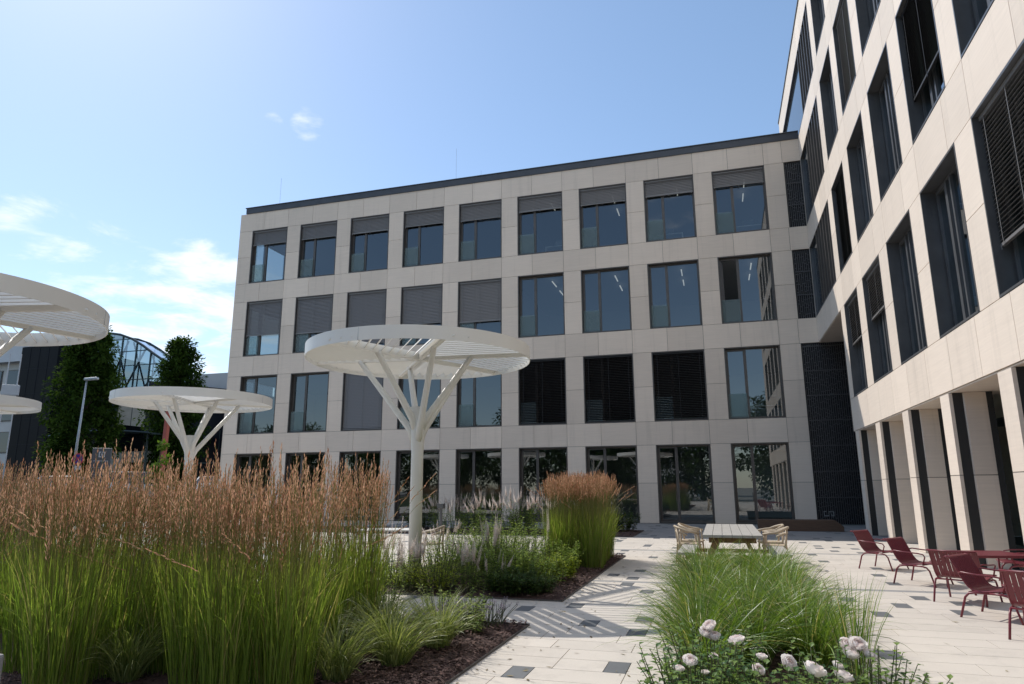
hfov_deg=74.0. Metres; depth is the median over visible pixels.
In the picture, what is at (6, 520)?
feather reed
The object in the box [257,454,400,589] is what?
feather reed
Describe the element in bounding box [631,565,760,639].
fountain reed
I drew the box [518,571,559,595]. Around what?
shrub
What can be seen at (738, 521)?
glass door
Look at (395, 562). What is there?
perennial
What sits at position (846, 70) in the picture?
window
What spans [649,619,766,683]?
rose bush
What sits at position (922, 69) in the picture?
window
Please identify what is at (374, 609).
variegated sedge
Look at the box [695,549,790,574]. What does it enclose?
fountain reed
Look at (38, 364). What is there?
black office block
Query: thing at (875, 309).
window
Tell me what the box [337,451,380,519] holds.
glass door
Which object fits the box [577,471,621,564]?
feather reed
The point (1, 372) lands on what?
window
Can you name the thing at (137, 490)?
feather reed
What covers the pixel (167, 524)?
feather reed
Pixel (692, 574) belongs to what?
fountain reed
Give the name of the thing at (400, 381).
window
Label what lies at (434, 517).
astilbe
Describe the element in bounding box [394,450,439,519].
glass door
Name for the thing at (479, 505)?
astilbe
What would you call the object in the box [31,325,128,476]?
columnar tree
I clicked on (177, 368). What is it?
columnar tree
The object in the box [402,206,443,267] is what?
window
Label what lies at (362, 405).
window
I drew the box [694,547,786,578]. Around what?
fountain reed
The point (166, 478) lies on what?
feather reed
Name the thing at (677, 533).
armchair
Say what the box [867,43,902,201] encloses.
window
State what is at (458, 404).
window
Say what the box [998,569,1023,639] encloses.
lounge chair
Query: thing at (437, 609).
lavender
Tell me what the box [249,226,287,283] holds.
window
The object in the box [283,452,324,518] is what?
glass door
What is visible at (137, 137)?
sky
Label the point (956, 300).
window
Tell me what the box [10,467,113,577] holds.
feather reed
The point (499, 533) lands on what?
shrub
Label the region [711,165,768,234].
window
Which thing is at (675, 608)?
fountain reed
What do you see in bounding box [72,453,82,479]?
no stopping sign
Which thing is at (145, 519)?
feather reed
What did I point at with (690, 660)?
rose bush
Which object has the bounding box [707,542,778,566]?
fountain reed
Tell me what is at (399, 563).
speedwell
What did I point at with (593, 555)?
feather reed
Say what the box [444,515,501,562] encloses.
shrub
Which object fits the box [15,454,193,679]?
feather reed
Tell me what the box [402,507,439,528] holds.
shrub
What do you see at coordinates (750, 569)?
fountain reed
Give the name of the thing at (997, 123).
window
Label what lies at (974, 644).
terrace paving
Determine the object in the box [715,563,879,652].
fountain reed
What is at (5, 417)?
window
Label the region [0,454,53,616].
feather reed
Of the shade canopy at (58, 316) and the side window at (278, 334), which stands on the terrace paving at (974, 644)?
the shade canopy at (58, 316)
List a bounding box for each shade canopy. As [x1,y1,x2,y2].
[0,273,109,356]
[0,394,41,413]
[108,386,272,539]
[304,324,530,564]
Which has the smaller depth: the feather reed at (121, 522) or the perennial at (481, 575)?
the feather reed at (121, 522)
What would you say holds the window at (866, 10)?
in the tall office wing at (905, 118)
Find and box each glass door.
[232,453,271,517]
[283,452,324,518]
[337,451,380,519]
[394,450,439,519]
[455,448,501,520]
[519,447,568,521]
[585,445,639,522]
[656,444,714,522]
[731,442,794,523]
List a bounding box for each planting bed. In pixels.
[170,524,641,536]
[380,553,623,599]
[676,630,861,683]
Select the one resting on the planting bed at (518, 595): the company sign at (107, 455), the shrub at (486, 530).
the shrub at (486, 530)
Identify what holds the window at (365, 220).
in the office wing at (651, 382)
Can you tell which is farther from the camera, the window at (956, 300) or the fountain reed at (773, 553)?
the window at (956, 300)
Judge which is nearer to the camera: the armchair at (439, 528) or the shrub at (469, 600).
the shrub at (469, 600)
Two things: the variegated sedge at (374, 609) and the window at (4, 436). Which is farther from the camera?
the window at (4, 436)
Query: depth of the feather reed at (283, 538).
6.14 m
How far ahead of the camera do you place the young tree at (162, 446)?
40.35 m
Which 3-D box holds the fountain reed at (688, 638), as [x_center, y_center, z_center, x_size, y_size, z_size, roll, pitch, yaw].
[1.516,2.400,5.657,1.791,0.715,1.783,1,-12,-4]
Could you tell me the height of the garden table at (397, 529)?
0.736 m
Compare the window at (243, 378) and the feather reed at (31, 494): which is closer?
the feather reed at (31, 494)
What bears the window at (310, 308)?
in the office wing at (651, 382)
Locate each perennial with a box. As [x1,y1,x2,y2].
[379,550,414,583]
[406,528,466,582]
[422,521,474,569]
[465,551,514,589]
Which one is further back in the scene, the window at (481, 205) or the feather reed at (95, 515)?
the window at (481, 205)
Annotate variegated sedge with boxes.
[79,605,177,682]
[271,598,405,683]
[298,595,359,639]
[334,584,444,655]
[336,598,463,666]
[338,584,426,630]
[391,584,489,649]
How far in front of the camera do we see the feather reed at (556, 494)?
14.63 m
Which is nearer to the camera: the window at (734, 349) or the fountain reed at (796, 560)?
the fountain reed at (796, 560)
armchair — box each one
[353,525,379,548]
[422,525,444,562]
[673,525,701,562]
[678,523,704,553]
[757,524,783,547]
[762,526,788,554]
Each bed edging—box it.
[214,526,643,536]
[387,555,625,601]
[414,618,529,683]
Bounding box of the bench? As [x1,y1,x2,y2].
[756,519,844,531]
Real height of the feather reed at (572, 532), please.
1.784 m
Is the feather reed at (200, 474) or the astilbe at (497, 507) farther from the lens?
the astilbe at (497, 507)
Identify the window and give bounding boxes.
[0,371,3,390]
[0,432,8,452]
[1,414,11,421]
[7,370,18,384]
[236,374,277,434]
[243,299,282,356]
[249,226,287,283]
[250,383,295,431]
[256,334,299,353]
[261,245,303,280]
[287,371,328,432]
[292,294,333,352]
[297,220,337,278]
[341,373,383,430]
[346,289,386,345]
[348,213,389,272]
[397,379,440,429]
[400,283,442,345]
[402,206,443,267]
[456,374,501,427]
[458,199,501,261]
[458,278,501,333]
[517,191,562,255]
[518,272,564,337]
[518,357,566,425]
[579,183,627,248]
[581,266,631,333]
[583,353,635,423]
[643,174,696,241]
[647,259,702,328]
[652,349,708,421]
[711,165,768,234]
[717,252,776,323]
[724,345,785,418]
[783,2,812,136]
[800,97,824,223]
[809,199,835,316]
[810,0,824,55]
[819,45,837,159]
[831,161,852,273]
[832,0,855,114]
[844,287,868,396]
[846,110,873,241]
[855,0,880,56]
[862,254,892,383]
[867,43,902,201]
[886,209,927,364]
[895,0,945,144]
[919,142,980,338]
[951,0,994,58]
[970,39,1023,297]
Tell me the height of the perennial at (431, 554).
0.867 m
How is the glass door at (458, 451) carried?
in the office wing at (651, 382)
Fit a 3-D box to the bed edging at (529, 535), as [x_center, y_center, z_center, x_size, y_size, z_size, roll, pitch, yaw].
[-5.168,7.319,26.441,20.024,0.042,3.574,-4,-13,16]
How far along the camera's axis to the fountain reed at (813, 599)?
6.86 m
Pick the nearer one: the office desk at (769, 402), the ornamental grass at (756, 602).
the ornamental grass at (756, 602)
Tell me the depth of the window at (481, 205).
36.57 m
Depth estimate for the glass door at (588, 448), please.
32.09 m
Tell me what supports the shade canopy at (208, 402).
on the terrace paving at (974, 644)
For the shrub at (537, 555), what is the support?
on the planting bed at (518, 595)
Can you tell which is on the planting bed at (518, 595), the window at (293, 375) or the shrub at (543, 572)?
the shrub at (543, 572)
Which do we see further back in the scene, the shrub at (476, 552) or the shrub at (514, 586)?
the shrub at (476, 552)
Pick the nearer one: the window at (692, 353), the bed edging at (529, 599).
the bed edging at (529, 599)
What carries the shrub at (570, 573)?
on the planting bed at (518, 595)
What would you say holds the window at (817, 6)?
in the tall office wing at (905, 118)
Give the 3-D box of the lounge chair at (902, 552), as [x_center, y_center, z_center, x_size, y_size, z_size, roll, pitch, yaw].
[6.694,3.619,11.215,0.692,0.715,0.776,9,-15,-35]
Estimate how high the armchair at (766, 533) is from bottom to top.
0.795 m
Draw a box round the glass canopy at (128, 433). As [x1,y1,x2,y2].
[48,430,204,472]
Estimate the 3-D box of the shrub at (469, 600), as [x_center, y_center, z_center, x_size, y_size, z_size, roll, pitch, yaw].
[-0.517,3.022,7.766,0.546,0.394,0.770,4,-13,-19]
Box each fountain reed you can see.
[594,584,804,678]
[616,581,786,651]
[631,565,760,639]
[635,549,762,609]
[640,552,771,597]
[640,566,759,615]
[650,556,747,596]
[655,549,742,585]
[657,536,750,572]
[657,540,745,580]
[659,540,743,576]
[666,538,756,571]
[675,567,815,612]
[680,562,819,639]
[680,575,838,667]
[692,535,771,569]
[692,552,800,585]
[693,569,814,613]
[694,545,802,588]
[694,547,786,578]
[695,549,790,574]
[695,562,804,599]
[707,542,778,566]
[715,536,824,578]
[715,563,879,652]
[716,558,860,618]
[719,567,913,667]
[724,546,821,578]
[727,542,830,582]
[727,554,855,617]
[732,552,837,593]
[739,549,842,596]
[739,571,889,632]
[742,541,822,568]
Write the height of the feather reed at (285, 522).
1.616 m
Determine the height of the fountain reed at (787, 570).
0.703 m
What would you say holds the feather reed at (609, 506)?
on the planting bed at (518, 595)
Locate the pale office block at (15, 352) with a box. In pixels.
[0,346,32,479]
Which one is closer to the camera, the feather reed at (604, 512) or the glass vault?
the feather reed at (604, 512)
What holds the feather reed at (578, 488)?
on the planting bed at (518, 595)
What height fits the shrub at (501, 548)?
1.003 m
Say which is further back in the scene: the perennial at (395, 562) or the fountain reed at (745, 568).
the perennial at (395, 562)
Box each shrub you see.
[379,583,403,612]
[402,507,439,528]
[416,583,460,618]
[430,532,504,579]
[433,594,491,636]
[440,587,492,625]
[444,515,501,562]
[457,508,487,528]
[458,525,511,576]
[460,517,519,559]
[463,517,531,565]
[464,516,543,571]
[478,538,551,580]
[482,567,542,595]
[485,560,540,591]
[486,536,551,574]
[488,522,547,564]
[502,528,554,570]
[505,508,538,528]
[512,552,572,586]
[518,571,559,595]
[533,551,580,580]
[539,538,585,571]
[612,507,640,531]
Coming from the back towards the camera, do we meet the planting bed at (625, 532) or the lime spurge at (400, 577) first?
the planting bed at (625, 532)
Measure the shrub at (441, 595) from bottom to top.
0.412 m
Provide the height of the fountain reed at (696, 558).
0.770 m
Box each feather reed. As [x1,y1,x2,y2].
[0,439,186,683]
[0,440,147,673]
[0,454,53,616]
[0,458,76,630]
[0,462,23,549]
[0,465,100,638]
[0,471,26,546]
[0,484,34,632]
[4,450,137,617]
[4,459,72,566]
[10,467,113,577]
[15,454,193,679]
[31,478,161,584]
[68,475,150,562]
[69,465,265,674]
[73,461,150,578]
[77,439,246,633]
[101,451,272,683]
[114,449,254,609]
[120,471,172,565]
[131,475,197,585]
[142,443,334,683]
[145,459,215,576]
[159,465,258,570]
[173,464,275,573]
[200,440,361,683]
[200,490,324,621]
[214,477,358,661]
[253,454,407,662]
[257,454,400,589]
[261,482,344,571]
[300,453,436,641]
[323,461,436,618]
[528,475,585,563]
[529,472,582,531]
[534,476,589,566]
[535,472,583,530]
[551,475,633,568]
[560,471,584,516]
[562,473,591,561]
[566,471,604,515]
[568,470,632,521]
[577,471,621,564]
[583,472,628,561]
[590,473,619,558]
[593,472,623,556]
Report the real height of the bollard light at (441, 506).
1.060 m
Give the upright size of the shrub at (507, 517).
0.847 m
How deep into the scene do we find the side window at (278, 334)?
43.69 m
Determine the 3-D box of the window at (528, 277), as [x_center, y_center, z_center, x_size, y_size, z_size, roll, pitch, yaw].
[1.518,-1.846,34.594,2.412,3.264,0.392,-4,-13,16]
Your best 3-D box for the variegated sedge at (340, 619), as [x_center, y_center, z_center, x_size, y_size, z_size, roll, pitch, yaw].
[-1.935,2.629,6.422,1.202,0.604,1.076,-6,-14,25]
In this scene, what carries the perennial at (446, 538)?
on the planting bed at (518, 595)
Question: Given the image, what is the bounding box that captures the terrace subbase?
[368,520,1023,547]
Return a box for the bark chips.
[1,529,882,683]
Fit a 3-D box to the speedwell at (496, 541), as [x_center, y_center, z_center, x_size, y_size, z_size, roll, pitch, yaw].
[-0.324,3.447,11.402,0.441,1.097,0.646,6,-14,-28]
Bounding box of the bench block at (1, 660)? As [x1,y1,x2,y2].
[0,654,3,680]
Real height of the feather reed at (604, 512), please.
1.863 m
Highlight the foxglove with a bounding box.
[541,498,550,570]
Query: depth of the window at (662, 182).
33.79 m
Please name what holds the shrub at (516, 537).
on the planting bed at (518, 595)
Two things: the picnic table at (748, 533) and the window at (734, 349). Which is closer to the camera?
the picnic table at (748, 533)
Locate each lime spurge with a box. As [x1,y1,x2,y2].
[380,557,431,588]
[401,550,472,591]
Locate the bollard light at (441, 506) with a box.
[437,503,444,535]
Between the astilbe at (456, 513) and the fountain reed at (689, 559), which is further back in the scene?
the astilbe at (456, 513)
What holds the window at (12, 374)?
in the pale office block at (15, 352)
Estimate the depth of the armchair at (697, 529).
15.00 m
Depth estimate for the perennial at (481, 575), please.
10.40 m
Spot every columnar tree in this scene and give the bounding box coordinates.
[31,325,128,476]
[132,334,211,486]
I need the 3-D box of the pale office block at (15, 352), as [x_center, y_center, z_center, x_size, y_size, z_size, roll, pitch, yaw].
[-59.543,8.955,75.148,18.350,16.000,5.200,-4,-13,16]
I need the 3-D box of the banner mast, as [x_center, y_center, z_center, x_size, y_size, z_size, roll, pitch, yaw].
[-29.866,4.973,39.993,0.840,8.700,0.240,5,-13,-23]
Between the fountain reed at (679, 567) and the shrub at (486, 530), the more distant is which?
the shrub at (486, 530)
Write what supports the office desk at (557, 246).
in the office wing at (651, 382)
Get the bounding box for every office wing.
[219,130,865,524]
[778,0,1023,569]
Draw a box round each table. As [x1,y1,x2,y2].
[357,528,408,560]
[677,524,791,575]
[943,550,1023,595]
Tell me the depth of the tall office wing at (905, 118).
15.72 m
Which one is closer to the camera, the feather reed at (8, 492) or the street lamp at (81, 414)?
the feather reed at (8, 492)
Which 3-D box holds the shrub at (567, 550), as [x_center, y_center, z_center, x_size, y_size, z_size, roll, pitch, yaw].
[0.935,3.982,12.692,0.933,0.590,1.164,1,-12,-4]
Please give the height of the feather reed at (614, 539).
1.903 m
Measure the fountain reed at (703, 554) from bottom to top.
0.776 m
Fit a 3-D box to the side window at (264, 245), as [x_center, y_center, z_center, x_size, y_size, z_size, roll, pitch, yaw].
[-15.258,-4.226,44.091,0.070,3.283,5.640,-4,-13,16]
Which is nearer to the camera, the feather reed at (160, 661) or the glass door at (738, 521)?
the feather reed at (160, 661)
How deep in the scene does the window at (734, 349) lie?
30.94 m
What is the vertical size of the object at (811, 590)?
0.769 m
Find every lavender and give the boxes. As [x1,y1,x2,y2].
[415,599,465,628]
[453,594,518,628]
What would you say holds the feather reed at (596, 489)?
on the planting bed at (518, 595)
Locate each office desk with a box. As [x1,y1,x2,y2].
[545,240,561,251]
[652,228,682,239]
[736,219,765,231]
[753,396,781,416]
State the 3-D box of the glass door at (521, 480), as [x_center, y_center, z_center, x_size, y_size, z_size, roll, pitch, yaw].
[1.551,6.847,32.714,2.412,3.485,0.392,-4,-13,16]
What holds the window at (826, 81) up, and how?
in the tall office wing at (905, 118)
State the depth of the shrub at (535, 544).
11.61 m
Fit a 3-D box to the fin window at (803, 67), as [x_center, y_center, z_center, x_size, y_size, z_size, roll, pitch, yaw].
[13.845,-11.247,32.586,0.520,3.150,11.300,-4,-13,16]
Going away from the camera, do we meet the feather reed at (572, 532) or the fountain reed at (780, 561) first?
the fountain reed at (780, 561)
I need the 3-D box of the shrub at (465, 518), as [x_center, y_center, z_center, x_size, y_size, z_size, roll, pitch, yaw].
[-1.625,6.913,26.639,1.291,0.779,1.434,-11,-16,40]
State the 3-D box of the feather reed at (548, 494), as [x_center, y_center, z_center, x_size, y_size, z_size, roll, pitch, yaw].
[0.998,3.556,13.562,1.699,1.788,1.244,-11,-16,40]
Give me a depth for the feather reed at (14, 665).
5.90 m
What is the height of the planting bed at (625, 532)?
0.061 m
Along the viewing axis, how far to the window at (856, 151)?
21.38 m
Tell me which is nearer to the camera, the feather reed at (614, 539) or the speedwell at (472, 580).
the speedwell at (472, 580)
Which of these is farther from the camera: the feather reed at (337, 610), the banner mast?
the banner mast
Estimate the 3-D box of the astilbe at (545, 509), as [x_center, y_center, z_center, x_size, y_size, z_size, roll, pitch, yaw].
[1.470,5.710,22.988,1.783,1.559,1.381,9,-15,-35]
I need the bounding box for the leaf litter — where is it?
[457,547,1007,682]
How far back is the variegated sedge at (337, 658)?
5.45 m
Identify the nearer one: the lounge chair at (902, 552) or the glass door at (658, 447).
the lounge chair at (902, 552)
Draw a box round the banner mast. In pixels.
[0,354,21,485]
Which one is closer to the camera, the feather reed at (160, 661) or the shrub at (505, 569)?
the feather reed at (160, 661)
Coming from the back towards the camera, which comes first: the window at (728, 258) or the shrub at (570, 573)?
the window at (728, 258)
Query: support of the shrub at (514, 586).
on the planting bed at (518, 595)
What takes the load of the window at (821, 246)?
in the tall office wing at (905, 118)
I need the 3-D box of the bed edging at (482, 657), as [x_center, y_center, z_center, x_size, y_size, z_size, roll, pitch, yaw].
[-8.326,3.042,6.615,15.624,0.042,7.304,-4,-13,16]
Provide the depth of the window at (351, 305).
37.43 m
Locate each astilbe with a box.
[422,495,454,529]
[435,492,477,531]
[464,490,505,532]
[487,484,531,533]
[505,488,547,532]
[532,494,562,526]
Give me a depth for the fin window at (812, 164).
28.78 m
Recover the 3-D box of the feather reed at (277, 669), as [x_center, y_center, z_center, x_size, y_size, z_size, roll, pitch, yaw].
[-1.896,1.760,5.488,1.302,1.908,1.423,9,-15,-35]
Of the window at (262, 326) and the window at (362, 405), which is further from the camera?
the window at (262, 326)
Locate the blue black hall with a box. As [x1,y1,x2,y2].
[140,373,273,486]
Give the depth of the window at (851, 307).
23.45 m
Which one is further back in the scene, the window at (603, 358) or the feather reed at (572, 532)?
the window at (603, 358)
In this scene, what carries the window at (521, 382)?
in the office wing at (651, 382)
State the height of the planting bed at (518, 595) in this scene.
0.061 m
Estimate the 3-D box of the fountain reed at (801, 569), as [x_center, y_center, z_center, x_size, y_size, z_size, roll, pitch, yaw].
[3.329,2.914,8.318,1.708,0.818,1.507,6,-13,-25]
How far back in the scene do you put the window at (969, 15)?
12.17 m
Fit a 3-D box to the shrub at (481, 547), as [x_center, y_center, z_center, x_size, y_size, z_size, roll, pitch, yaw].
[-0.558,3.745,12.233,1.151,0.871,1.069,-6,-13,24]
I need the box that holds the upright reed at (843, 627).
[791,568,894,683]
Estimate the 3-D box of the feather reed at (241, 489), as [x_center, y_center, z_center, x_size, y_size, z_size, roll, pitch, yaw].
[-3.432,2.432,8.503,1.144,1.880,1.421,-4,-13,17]
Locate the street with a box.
[5,498,210,523]
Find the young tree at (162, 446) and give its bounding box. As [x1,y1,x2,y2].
[144,438,172,491]
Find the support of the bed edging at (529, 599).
on the terrace paving at (974, 644)
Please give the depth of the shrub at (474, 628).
7.26 m
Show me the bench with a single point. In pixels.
(822, 525)
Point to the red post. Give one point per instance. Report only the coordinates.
(166, 431)
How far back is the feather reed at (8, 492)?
9.71 m
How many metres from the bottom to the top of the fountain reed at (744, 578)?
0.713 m
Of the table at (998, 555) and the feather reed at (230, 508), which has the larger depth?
the table at (998, 555)
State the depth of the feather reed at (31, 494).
9.33 m
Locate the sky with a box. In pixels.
[0,0,796,396]
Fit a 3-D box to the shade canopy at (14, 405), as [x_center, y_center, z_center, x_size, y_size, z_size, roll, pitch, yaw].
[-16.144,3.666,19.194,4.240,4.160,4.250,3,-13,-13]
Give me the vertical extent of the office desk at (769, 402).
1.180 m
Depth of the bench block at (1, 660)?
4.65 m
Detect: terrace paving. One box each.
[46,519,406,551]
[111,521,1023,683]
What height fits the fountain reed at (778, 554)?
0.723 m
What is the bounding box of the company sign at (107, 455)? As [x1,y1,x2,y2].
[90,448,111,493]
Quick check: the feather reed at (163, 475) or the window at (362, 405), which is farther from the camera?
the window at (362, 405)
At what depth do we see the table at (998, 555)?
10.28 m
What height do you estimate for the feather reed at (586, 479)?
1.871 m
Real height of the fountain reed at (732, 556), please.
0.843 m
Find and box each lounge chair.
[850,530,908,571]
[882,537,953,587]
[926,549,1002,607]
[944,553,1023,624]
[996,549,1023,580]
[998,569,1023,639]
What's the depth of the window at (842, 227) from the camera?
24.11 m
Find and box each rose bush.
[636,636,775,683]
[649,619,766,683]
[711,640,864,683]
[796,636,952,683]
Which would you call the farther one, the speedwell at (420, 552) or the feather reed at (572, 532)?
the feather reed at (572, 532)
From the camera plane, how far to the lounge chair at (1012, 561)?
11.12 m
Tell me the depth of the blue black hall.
63.80 m
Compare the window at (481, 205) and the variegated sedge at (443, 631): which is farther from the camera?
the window at (481, 205)
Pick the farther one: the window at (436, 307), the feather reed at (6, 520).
the window at (436, 307)
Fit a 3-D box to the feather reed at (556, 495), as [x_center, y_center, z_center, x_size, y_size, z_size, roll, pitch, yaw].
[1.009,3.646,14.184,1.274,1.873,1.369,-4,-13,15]
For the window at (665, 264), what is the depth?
32.87 m
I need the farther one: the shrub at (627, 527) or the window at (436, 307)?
the window at (436, 307)
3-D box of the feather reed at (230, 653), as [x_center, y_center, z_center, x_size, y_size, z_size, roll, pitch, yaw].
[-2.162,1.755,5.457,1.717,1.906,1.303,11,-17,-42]
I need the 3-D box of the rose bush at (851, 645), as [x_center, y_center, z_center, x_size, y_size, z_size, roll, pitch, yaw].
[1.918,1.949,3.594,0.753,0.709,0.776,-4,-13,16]
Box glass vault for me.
[67,332,168,426]
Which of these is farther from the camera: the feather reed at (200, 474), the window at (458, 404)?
the window at (458, 404)
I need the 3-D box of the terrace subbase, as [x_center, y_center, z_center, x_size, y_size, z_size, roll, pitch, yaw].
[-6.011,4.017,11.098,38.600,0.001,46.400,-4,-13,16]
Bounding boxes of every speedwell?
[365,518,417,610]
[395,531,426,590]
[455,534,482,592]
[480,514,501,573]
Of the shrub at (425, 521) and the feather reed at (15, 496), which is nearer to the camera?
the feather reed at (15, 496)
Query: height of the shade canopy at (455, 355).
4.160 m
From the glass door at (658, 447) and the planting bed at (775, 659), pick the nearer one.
the planting bed at (775, 659)
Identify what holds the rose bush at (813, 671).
on the planting bed at (775, 659)
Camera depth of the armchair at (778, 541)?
14.38 m
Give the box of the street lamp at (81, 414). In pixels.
[69,377,98,493]
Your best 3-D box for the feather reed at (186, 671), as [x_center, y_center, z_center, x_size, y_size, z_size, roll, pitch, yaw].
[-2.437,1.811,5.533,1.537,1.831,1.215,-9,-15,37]
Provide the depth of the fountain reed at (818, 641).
5.79 m
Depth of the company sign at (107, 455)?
37.18 m
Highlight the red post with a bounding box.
[156,411,170,499]
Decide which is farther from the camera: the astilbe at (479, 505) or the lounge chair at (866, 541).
the astilbe at (479, 505)
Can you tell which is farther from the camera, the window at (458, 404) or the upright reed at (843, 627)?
the window at (458, 404)
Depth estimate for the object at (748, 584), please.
7.43 m
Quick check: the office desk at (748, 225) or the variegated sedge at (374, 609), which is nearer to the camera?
the variegated sedge at (374, 609)
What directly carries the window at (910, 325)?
in the tall office wing at (905, 118)
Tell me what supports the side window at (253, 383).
in the office wing at (651, 382)
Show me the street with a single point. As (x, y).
(145, 507)
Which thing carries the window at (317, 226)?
in the office wing at (651, 382)
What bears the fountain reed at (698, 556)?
on the planting bed at (775, 659)
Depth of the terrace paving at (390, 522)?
31.56 m
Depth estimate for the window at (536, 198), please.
35.67 m
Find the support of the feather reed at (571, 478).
on the planting bed at (518, 595)
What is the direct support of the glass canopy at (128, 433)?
on the street
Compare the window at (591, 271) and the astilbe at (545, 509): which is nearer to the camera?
the astilbe at (545, 509)
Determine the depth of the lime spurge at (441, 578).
10.27 m
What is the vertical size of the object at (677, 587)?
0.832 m
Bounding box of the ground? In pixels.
[239,514,841,524]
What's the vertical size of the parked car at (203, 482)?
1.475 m
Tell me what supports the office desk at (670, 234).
in the office wing at (651, 382)
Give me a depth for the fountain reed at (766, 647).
5.84 m
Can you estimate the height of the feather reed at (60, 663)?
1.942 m
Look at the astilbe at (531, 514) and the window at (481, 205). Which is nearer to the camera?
the astilbe at (531, 514)
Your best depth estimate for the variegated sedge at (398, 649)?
5.88 m
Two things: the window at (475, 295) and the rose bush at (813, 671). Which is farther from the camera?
the window at (475, 295)
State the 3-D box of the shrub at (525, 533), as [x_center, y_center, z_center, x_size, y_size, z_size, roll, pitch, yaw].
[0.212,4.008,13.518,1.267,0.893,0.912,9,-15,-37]
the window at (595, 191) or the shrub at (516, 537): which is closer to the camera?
the shrub at (516, 537)
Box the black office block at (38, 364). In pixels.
[1,346,143,493]
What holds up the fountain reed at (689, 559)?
on the planting bed at (775, 659)

